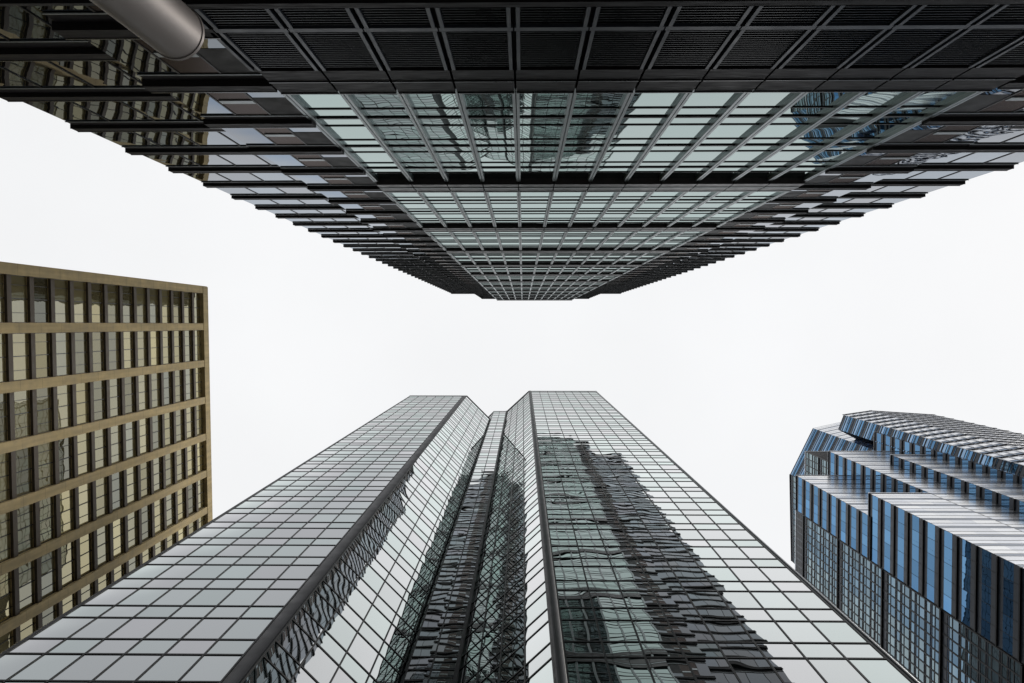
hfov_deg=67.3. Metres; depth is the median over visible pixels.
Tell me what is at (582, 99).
window pane
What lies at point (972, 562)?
window pane
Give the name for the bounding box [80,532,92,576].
window
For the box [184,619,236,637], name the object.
window pane
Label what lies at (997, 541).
window pane
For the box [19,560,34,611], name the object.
window
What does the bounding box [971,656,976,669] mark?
window pane
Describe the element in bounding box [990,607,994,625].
window pane
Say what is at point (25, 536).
window
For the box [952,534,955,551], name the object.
window pane
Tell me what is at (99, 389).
window
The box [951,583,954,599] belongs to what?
window pane
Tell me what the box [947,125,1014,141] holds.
window pane
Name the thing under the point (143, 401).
window
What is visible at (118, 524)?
window
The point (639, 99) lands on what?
window pane
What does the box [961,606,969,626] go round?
window pane
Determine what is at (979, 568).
window pane
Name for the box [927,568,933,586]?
window pane
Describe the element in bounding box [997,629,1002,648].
window pane
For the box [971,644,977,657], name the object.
window pane
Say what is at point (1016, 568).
window pane
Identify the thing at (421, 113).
window pane
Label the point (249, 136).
window pane
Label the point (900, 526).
window pane
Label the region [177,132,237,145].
window pane
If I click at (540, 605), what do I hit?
window pane
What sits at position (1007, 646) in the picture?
window pane
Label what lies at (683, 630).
window pane
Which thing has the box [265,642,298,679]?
window pane
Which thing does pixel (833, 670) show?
window pane
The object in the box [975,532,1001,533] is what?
window pane
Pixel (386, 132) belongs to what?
window pane
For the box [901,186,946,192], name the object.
window pane
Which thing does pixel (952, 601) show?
window pane
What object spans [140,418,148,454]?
window
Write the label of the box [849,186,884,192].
window pane
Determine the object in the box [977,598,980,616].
window pane
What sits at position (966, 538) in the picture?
window pane
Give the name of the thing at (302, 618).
window pane
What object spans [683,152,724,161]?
window pane
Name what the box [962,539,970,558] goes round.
window pane
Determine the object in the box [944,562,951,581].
window pane
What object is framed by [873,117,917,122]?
window pane
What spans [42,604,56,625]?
window
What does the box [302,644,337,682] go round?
window pane
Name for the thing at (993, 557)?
window pane
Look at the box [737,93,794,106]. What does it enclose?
window pane
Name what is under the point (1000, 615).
window pane
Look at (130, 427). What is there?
window
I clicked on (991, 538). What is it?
window pane
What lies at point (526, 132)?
window pane
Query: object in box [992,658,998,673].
window pane
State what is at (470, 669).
window pane
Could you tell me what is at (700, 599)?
window pane
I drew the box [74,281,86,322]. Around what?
window
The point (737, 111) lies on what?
window pane
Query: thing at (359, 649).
window pane
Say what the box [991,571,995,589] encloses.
window pane
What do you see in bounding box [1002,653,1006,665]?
window pane
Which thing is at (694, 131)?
window pane
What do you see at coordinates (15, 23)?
window pane
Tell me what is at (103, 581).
window
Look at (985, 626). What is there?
window pane
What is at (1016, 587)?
window pane
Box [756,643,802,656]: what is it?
window pane
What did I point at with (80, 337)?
window
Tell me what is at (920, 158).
window pane
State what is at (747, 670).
window pane
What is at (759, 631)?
window pane
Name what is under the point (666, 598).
window pane
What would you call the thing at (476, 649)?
window pane
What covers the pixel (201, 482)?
window
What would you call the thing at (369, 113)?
window pane
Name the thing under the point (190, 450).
window
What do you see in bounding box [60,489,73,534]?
window
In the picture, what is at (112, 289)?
window
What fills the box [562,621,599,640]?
window pane
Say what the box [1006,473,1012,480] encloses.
window pane
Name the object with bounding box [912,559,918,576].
window pane
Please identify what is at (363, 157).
window pane
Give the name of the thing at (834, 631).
window pane
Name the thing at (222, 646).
window pane
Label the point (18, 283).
window
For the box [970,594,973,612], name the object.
window pane
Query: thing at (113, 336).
window
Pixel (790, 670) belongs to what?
window pane
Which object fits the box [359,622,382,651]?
window pane
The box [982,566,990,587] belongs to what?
window pane
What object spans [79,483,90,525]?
window
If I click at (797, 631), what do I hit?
window pane
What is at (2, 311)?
window
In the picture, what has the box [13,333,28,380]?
window
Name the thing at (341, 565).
window pane
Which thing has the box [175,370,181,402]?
window
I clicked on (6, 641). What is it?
window
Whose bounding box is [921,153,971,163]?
window pane
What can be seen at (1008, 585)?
window pane
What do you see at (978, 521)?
window pane
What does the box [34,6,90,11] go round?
window pane
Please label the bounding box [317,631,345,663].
window pane
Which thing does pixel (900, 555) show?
window pane
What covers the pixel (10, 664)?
window pane
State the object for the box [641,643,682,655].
window pane
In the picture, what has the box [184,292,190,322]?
window
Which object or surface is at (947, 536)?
window pane
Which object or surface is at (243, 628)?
window pane
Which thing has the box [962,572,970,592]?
window pane
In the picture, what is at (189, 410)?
window
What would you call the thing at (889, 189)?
window pane
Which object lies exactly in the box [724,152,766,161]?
window pane
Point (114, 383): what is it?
window
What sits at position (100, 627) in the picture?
window pane
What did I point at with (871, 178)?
window pane
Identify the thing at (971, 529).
window pane
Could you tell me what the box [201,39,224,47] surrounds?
window pane
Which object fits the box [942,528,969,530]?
window pane
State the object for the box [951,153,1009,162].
window pane
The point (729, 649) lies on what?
window pane
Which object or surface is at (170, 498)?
window
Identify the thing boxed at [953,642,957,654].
window pane
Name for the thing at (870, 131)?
window pane
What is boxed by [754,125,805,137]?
window pane
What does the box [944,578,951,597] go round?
window pane
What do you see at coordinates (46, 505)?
window
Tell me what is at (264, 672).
window pane
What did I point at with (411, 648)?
window pane
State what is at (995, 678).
window pane
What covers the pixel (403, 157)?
window pane
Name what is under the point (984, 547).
window pane
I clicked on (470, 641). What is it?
window pane
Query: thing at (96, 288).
window
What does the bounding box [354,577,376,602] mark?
window pane
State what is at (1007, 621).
window pane
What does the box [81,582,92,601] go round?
window
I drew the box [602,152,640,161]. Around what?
window pane
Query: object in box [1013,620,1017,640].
window pane
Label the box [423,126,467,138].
window pane
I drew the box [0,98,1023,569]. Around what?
sky
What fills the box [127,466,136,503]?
window
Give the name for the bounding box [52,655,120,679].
window pane
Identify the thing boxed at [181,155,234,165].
window pane
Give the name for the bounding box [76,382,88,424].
window
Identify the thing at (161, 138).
window pane
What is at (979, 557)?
window pane
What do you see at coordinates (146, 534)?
window
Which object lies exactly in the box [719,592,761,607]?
window pane
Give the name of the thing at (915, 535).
window pane
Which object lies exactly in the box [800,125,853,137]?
window pane
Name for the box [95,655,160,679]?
window pane
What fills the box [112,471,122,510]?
window
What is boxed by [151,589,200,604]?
window pane
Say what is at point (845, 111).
window pane
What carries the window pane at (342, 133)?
in the office tower at (534, 150)
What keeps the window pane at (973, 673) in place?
in the office tower at (907, 539)
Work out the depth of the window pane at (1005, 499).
109.48 m
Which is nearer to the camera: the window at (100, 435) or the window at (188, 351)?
the window at (100, 435)
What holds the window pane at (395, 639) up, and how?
in the office tower at (562, 537)
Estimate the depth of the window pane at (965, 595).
92.61 m
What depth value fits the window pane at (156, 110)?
31.82 m
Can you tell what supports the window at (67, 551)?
in the office block
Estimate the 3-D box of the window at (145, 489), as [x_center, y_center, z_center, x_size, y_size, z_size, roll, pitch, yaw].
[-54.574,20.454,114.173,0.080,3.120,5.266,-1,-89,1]
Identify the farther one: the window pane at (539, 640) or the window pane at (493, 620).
the window pane at (493, 620)
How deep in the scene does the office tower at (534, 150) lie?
29.30 m
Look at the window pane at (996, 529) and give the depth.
97.54 m
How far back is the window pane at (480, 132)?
31.81 m
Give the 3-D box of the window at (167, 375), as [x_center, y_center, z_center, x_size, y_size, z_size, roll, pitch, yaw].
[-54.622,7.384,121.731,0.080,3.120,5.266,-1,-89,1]
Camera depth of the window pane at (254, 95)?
26.21 m
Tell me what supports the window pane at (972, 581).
in the office tower at (907, 539)
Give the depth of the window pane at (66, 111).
31.97 m
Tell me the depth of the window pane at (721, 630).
34.63 m
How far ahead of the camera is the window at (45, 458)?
90.79 m
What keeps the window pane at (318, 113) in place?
in the office tower at (534, 150)
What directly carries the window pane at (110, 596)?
in the office tower at (562, 537)
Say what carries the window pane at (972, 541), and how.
in the office tower at (907, 539)
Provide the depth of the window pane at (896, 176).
46.00 m
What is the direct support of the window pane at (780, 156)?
in the office tower at (534, 150)
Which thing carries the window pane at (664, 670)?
in the office tower at (562, 537)
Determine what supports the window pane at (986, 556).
in the office tower at (907, 539)
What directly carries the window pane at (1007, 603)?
in the office tower at (907, 539)
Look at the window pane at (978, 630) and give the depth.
90.06 m
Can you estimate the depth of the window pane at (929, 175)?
45.68 m
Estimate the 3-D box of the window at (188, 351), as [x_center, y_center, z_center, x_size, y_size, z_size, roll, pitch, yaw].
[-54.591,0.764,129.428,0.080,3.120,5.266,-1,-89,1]
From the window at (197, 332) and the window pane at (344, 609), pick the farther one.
the window at (197, 332)
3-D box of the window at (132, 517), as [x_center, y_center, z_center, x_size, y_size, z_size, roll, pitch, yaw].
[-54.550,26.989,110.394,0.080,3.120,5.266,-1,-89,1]
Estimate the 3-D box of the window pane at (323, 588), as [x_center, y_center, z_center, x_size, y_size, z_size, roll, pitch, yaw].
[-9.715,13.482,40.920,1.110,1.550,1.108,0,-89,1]
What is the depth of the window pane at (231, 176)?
46.00 m
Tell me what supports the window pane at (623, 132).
in the office tower at (534, 150)
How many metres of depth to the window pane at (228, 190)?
50.79 m
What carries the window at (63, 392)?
in the office block
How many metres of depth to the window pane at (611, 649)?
32.71 m
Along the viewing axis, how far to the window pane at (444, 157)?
36.57 m
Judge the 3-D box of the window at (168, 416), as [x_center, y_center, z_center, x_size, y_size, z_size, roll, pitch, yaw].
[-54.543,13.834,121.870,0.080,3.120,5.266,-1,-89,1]
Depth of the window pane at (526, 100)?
27.27 m
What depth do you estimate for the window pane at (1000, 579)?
85.91 m
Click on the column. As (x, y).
(173, 30)
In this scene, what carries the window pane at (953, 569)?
in the office tower at (907, 539)
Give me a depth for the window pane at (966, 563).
92.51 m
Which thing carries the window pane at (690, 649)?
in the office tower at (562, 537)
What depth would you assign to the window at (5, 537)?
83.62 m
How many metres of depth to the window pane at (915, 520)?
104.52 m
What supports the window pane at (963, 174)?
in the office tower at (534, 150)
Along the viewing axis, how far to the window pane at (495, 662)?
36.88 m
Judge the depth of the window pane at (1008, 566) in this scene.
84.50 m
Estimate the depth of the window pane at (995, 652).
86.80 m
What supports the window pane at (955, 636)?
in the office tower at (907, 539)
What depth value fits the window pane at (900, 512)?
108.54 m
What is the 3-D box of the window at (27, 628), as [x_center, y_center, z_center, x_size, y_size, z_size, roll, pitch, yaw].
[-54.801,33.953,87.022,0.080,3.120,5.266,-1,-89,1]
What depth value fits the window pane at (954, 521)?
101.53 m
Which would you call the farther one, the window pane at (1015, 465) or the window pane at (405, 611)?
the window pane at (1015, 465)
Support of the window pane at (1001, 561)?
in the office tower at (907, 539)
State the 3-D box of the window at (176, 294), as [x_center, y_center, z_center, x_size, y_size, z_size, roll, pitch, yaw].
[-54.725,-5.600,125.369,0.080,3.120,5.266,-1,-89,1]
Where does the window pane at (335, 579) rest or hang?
in the office tower at (562, 537)
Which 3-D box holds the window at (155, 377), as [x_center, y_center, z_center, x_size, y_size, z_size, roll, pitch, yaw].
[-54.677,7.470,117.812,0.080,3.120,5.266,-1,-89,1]
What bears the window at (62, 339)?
in the office block
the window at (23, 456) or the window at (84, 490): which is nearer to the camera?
the window at (23, 456)
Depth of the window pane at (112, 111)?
31.97 m
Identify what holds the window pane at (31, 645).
in the office tower at (562, 537)
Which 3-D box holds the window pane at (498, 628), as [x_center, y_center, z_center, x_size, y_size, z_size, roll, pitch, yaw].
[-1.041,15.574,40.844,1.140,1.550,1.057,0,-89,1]
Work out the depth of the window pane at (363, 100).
27.27 m
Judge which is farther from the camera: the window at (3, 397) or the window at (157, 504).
the window at (157, 504)
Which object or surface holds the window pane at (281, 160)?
in the office tower at (534, 150)
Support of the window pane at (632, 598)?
in the office tower at (562, 537)
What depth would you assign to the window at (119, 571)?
106.76 m
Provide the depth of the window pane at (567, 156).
36.36 m
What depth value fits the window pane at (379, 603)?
44.98 m
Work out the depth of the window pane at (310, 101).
27.40 m
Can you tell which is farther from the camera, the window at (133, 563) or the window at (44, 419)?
the window at (133, 563)
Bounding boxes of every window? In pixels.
[0,274,4,322]
[0,333,6,381]
[0,393,7,441]
[0,453,9,502]
[0,512,10,562]
[0,571,12,622]
[0,630,12,652]
[11,275,27,322]
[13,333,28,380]
[14,390,30,438]
[16,447,32,496]
[17,503,33,554]
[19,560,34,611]
[20,616,35,639]
[34,277,48,322]
[35,333,50,377]
[37,387,51,433]
[38,442,52,488]
[40,496,54,543]
[41,550,55,598]
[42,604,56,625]
[55,279,68,322]
[56,332,69,375]
[57,385,70,428]
[59,437,71,481]
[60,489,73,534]
[61,541,74,587]
[63,593,75,612]
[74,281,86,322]
[75,332,87,373]
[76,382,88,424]
[77,433,89,475]
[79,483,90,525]
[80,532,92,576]
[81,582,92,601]
[91,283,102,322]
[92,332,103,371]
[94,380,104,420]
[95,429,105,469]
[96,477,106,518]
[97,525,108,566]
[98,573,108,590]
[107,284,117,322]
[109,332,118,369]
[110,378,119,416]
[111,425,120,463]
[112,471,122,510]
[113,517,123,557]
[114,564,123,580]
[122,286,132,322]
[124,331,133,368]
[125,376,134,413]
[126,421,135,459]
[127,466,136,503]
[128,511,137,549]
[129,555,137,571]
[136,287,145,322]
[137,331,146,366]
[138,375,147,410]
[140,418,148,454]
[141,461,149,498]
[142,504,150,541]
[150,288,157,322]
[150,331,158,365]
[151,373,159,407]
[152,415,160,449]
[153,457,161,492]
[154,499,162,534]
[162,290,169,322]
[163,331,170,363]
[164,371,171,404]
[164,412,171,445]
[165,452,172,486]
[166,493,173,527]
[173,291,180,322]
[174,330,181,362]
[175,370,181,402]
[176,409,182,442]
[177,449,183,481]
[178,488,184,521]
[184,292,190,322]
[185,330,191,361]
[186,369,192,399]
[186,407,192,438]
[187,445,193,476]
[188,483,194,514]
[194,293,200,322]
[195,330,200,360]
[196,367,201,397]
[196,404,202,434]
[197,441,203,472]
[198,478,204,509]
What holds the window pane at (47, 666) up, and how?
in the office tower at (562, 537)
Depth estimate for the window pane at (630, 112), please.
28.82 m
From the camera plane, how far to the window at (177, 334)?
125.86 m
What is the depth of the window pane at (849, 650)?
32.61 m
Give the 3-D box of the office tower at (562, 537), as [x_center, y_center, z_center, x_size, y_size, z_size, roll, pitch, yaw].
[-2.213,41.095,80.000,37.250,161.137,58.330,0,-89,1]
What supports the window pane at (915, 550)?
in the office tower at (907, 539)
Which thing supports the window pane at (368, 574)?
in the office tower at (562, 537)
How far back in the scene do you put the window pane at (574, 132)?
31.81 m
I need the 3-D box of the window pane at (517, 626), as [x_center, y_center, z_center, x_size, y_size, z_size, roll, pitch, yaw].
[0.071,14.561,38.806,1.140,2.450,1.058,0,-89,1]
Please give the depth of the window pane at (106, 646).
33.02 m
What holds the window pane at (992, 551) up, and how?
in the office tower at (907, 539)
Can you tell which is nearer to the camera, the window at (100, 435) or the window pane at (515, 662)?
the window pane at (515, 662)
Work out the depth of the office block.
100.06 m
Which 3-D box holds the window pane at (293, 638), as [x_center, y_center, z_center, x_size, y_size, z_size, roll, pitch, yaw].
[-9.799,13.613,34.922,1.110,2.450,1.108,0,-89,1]
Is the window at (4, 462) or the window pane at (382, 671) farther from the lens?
the window at (4, 462)
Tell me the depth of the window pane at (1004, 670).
85.18 m
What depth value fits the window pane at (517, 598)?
42.80 m
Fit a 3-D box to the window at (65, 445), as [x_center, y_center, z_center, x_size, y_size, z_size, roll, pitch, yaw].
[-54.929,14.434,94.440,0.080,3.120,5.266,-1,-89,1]
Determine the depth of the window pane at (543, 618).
36.80 m
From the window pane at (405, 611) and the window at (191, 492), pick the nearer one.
the window pane at (405, 611)
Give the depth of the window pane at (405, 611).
46.97 m
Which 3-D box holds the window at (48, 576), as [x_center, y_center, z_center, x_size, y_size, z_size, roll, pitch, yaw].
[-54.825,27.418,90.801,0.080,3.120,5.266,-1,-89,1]
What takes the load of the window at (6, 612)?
in the office block
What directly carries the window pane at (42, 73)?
in the office tower at (534, 150)
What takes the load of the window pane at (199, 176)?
in the office tower at (534, 150)
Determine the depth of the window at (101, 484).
102.71 m
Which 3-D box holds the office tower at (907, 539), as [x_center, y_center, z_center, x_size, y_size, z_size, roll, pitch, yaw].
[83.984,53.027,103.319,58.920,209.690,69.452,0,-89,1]
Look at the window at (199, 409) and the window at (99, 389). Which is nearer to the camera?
the window at (99, 389)
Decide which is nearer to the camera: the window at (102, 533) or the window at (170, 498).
the window at (102, 533)
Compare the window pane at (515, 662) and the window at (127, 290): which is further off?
the window at (127, 290)
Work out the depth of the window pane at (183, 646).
33.02 m
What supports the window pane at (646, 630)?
in the office tower at (562, 537)
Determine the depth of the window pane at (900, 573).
108.66 m
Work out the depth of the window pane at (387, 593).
46.97 m
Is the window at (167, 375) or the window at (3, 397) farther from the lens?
the window at (167, 375)
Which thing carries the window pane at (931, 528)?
in the office tower at (907, 539)
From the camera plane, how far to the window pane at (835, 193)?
45.80 m
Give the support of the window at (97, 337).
in the office block
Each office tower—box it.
[0,0,1023,300]
[0,391,919,682]
[789,410,1023,682]
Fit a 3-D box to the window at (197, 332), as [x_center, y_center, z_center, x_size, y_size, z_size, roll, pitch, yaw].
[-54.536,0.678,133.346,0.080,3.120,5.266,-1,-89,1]
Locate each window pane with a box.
[0,6,65,39]
[0,61,90,86]
[0,68,37,86]
[0,654,41,678]
[10,639,63,652]
[10,654,80,679]
[24,102,106,120]
[33,618,94,637]
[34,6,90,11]
[48,639,100,652]
[50,61,141,86]
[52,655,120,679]
[70,618,129,637]
[74,102,152,120]
[85,589,136,604]
[87,40,175,72]
[88,640,138,652]
[91,132,157,145]
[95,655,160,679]
[108,618,165,637]
[118,589,168,604]
[123,101,196,120]
[126,565,171,577]
[128,640,177,652]
[134,132,197,145]
[138,655,201,680]
[143,155,198,165]
[146,618,200,637]
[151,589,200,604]
[157,565,200,577]
[167,640,215,653]
[168,93,233,114]
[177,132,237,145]
[180,655,240,680]
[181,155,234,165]
[183,173,228,180]
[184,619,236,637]
[185,589,233,604]
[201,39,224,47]
[206,640,254,653]
[217,173,261,180]
[217,188,255,193]
[219,155,268,165]
[219,589,264,604]
[222,128,273,144]
[222,619,271,638]
[243,657,287,682]
[247,90,283,97]
[251,173,293,180]
[253,590,296,604]
[263,155,305,166]
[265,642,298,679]
[277,621,314,663]
[293,608,322,640]
[294,175,328,183]
[295,95,349,108]
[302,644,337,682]
[303,591,334,626]
[310,110,356,116]
[316,581,341,608]
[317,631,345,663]
[324,567,351,597]
[326,612,355,649]
[327,127,374,139]
[335,558,357,582]
[337,601,362,630]
[341,547,365,574]
[341,654,368,682]
[345,586,371,618]
[348,634,377,672]
[351,94,403,107]
[353,153,393,162]
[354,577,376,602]
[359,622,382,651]
[360,564,383,592]
[363,110,408,116]
[365,606,390,638]
[371,655,398,682]
[374,596,395,621]
[375,127,420,138]
[379,582,401,610]
[380,642,403,671]
[385,625,409,659]
[395,153,433,162]
[398,600,419,629]
[406,642,414,660]
[407,94,458,107]
[415,110,460,116]
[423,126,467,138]
[437,153,474,161]
[457,653,479,682]
[460,641,480,667]
[462,623,483,655]
[463,94,512,107]
[471,126,513,138]
[477,653,499,682]
[479,633,501,669]
[482,622,501,647]
[483,605,503,636]
[500,645,523,682]
[501,631,523,662]
[502,612,523,648]
[504,586,523,617]
[519,94,568,107]
[520,126,561,138]
[525,568,544,597]
[525,592,546,627]
[525,610,547,640]
[526,623,549,662]
[526,644,550,679]
[526,659,553,682]
[561,152,598,161]
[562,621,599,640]
[566,126,610,138]
[567,658,610,682]
[572,109,617,115]
[574,93,624,106]
[597,621,637,640]
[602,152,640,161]
[603,642,643,655]
[607,658,652,682]
[613,126,658,138]
[622,591,659,606]
[624,109,670,115]
[628,93,681,106]
[633,621,675,640]
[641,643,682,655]
[643,152,682,161]
[647,658,695,682]
[654,591,693,607]
[659,125,707,138]
[669,621,713,640]
[676,108,723,115]
[680,643,723,656]
[683,93,737,106]
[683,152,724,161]
[687,592,727,607]
[687,658,738,682]
[705,621,752,641]
[707,125,756,137]
[718,643,762,656]
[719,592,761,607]
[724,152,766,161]
[728,659,781,682]
[730,108,776,114]
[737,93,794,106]
[741,622,790,641]
[751,592,795,607]
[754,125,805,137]
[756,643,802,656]
[766,152,808,160]
[768,659,824,682]
[771,118,815,123]
[777,622,828,641]
[782,108,829,114]
[783,592,829,607]
[792,92,852,106]
[796,644,842,656]
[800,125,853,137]
[807,151,852,160]
[808,659,867,682]
[813,622,866,641]
[819,190,853,196]
[821,117,867,123]
[834,108,882,114]
[834,644,883,657]
[847,125,902,137]
[848,92,908,105]
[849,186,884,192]
[849,659,910,682]
[852,174,893,182]
[872,186,915,192]
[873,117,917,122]
[882,171,924,179]
[887,108,935,114]
[893,153,945,164]
[897,565,903,581]
[898,508,903,523]
[898,522,903,538]
[898,536,903,552]
[898,551,903,567]
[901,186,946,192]
[902,92,965,105]
[906,171,958,179]
[912,515,918,531]
[912,529,918,546]
[912,544,918,561]
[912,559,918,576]
[912,574,917,591]
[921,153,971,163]
[926,520,952,522]
[927,538,934,555]
[927,553,934,570]
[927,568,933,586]
[927,584,933,602]
[928,522,934,540]
[938,171,992,179]
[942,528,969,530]
[943,594,950,613]
[944,530,951,549]
[944,546,951,565]
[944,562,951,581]
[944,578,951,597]
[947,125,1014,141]
[949,520,976,522]
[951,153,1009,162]
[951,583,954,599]
[951,599,954,616]
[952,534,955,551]
[952,550,955,567]
[952,567,954,583]
[952,653,957,666]
[952,665,957,678]
[953,619,957,631]
[953,631,957,642]
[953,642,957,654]
[958,536,989,539]
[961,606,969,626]
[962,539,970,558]
[962,556,970,576]
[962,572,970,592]
[962,589,969,609]
[966,528,994,530]
[967,540,995,542]
[970,578,974,594]
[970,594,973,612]
[970,611,973,629]
[971,543,974,561]
[971,560,974,578]
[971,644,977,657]
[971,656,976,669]
[971,668,976,681]
[972,520,999,522]
[972,632,977,645]
[974,129,1023,142]
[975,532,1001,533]
[976,616,980,633]
[977,547,981,564]
[977,564,981,582]
[977,581,981,599]
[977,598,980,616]
[979,88,1019,94]
[979,546,1011,549]
[981,601,990,622]
[981,618,989,640]
[982,549,990,569]
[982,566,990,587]
[982,584,990,605]
[986,537,1015,539]
[987,153,1023,162]
[987,550,1017,552]
[990,528,1019,530]
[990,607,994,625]
[990,624,994,643]
[991,553,995,572]
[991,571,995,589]
[991,589,994,607]
[992,540,1023,543]
[992,646,998,660]
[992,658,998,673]
[992,671,998,682]
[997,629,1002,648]
[998,557,1003,575]
[998,575,1002,594]
[998,593,1002,612]
[998,611,1002,630]
[1000,556,1023,559]
[1001,495,1008,507]
[1002,632,1012,655]
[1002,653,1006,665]
[1002,666,1006,678]
[1003,559,1013,581]
[1003,577,1013,599]
[1003,596,1012,618]
[1003,614,1012,636]
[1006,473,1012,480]
[1011,464,1017,473]
[1013,583,1018,602]
[1013,601,1017,621]
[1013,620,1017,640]
[1013,639,1017,659]
[1014,564,1018,584]
[1015,662,1019,675]
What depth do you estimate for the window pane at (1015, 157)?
41.26 m
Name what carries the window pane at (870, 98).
in the office tower at (534, 150)
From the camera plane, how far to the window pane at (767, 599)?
38.53 m
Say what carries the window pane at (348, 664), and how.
in the office tower at (562, 537)
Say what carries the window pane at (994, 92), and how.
in the office tower at (534, 150)
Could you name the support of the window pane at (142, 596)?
in the office tower at (562, 537)
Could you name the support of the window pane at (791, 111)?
in the office tower at (534, 150)
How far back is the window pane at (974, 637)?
90.83 m
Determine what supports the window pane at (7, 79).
in the office tower at (534, 150)
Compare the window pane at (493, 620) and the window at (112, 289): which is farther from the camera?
the window at (112, 289)
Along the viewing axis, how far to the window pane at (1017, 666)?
82.94 m
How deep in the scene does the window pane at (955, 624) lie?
94.82 m
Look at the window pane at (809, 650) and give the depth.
32.61 m
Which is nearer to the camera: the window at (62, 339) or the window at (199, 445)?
the window at (62, 339)
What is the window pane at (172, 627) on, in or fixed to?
in the office tower at (562, 537)
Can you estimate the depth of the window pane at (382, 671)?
39.13 m
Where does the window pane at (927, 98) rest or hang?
in the office tower at (534, 150)
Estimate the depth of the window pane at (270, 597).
38.94 m
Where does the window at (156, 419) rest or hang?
in the office block
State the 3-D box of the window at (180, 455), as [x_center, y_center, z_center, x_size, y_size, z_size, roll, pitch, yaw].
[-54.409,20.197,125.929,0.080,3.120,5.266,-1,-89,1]
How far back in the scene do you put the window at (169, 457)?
122.43 m
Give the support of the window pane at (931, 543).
in the office tower at (907, 539)
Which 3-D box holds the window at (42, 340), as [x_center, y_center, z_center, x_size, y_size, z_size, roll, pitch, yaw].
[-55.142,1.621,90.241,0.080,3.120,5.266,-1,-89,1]
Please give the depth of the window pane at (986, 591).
88.51 m
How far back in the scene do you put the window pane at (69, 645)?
33.02 m
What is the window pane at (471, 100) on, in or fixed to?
in the office tower at (534, 150)
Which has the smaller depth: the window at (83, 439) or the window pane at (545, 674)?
the window pane at (545, 674)
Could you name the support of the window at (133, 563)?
in the office block
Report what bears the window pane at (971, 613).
in the office tower at (907, 539)
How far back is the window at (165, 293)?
121.78 m
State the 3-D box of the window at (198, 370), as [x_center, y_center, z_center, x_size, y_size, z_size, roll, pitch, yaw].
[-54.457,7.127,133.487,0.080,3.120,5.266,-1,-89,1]
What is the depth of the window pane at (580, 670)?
30.72 m
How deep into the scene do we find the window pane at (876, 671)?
30.63 m
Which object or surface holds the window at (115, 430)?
in the office block
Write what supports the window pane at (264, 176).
in the office tower at (534, 150)
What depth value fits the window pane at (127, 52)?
22.31 m
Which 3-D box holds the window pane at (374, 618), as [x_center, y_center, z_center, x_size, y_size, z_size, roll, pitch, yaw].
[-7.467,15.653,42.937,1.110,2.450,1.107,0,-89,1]
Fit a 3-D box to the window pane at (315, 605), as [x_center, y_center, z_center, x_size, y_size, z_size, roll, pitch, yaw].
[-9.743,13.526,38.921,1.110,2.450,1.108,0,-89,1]
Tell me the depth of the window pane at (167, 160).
41.51 m
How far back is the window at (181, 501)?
126.57 m
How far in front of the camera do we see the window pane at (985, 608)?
88.70 m
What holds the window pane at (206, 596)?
in the office tower at (562, 537)
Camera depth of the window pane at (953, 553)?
95.19 m
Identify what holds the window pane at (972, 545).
in the office tower at (907, 539)
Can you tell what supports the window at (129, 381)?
in the office block
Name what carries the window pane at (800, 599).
in the office tower at (562, 537)
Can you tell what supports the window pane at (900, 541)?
in the office tower at (907, 539)
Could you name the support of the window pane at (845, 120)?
in the office tower at (534, 150)
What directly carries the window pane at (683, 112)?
in the office tower at (534, 150)
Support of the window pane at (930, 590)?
in the office tower at (907, 539)
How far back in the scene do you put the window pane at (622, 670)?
30.72 m
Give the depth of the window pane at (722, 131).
31.65 m
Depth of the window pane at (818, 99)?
27.15 m
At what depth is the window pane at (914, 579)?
104.65 m
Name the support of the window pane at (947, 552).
in the office tower at (907, 539)
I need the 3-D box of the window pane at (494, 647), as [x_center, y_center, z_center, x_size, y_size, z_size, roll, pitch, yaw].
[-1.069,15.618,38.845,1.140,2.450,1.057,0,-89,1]
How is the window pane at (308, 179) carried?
in the office tower at (534, 150)
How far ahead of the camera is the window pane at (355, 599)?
42.95 m
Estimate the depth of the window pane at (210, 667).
30.90 m
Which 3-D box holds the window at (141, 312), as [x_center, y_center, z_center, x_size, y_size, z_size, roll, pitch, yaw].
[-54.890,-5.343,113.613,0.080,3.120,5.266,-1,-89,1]
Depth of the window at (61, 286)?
94.31 m
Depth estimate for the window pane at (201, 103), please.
27.16 m
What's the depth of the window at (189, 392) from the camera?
130.11 m
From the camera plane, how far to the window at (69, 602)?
95.21 m
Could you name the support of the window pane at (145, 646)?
in the office tower at (562, 537)
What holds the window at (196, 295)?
in the office block
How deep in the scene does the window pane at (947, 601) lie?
96.64 m
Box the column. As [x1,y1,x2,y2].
[90,0,204,60]
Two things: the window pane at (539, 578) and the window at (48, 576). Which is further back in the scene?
the window at (48, 576)
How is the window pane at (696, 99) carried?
in the office tower at (534, 150)
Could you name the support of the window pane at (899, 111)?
in the office tower at (534, 150)
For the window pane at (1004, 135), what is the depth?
36.22 m
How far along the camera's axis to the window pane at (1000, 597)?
85.91 m
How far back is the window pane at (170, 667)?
30.99 m
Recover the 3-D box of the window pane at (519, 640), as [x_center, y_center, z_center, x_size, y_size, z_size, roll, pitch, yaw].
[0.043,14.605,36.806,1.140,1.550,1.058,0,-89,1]
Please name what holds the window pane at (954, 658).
in the office tower at (907, 539)
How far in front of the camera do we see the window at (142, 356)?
114.18 m
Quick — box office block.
[0,261,212,652]
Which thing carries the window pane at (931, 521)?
in the office tower at (907, 539)
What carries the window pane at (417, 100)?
in the office tower at (534, 150)
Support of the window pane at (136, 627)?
in the office tower at (562, 537)
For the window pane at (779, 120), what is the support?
in the office tower at (534, 150)
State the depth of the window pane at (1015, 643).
83.31 m
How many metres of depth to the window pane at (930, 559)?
100.66 m

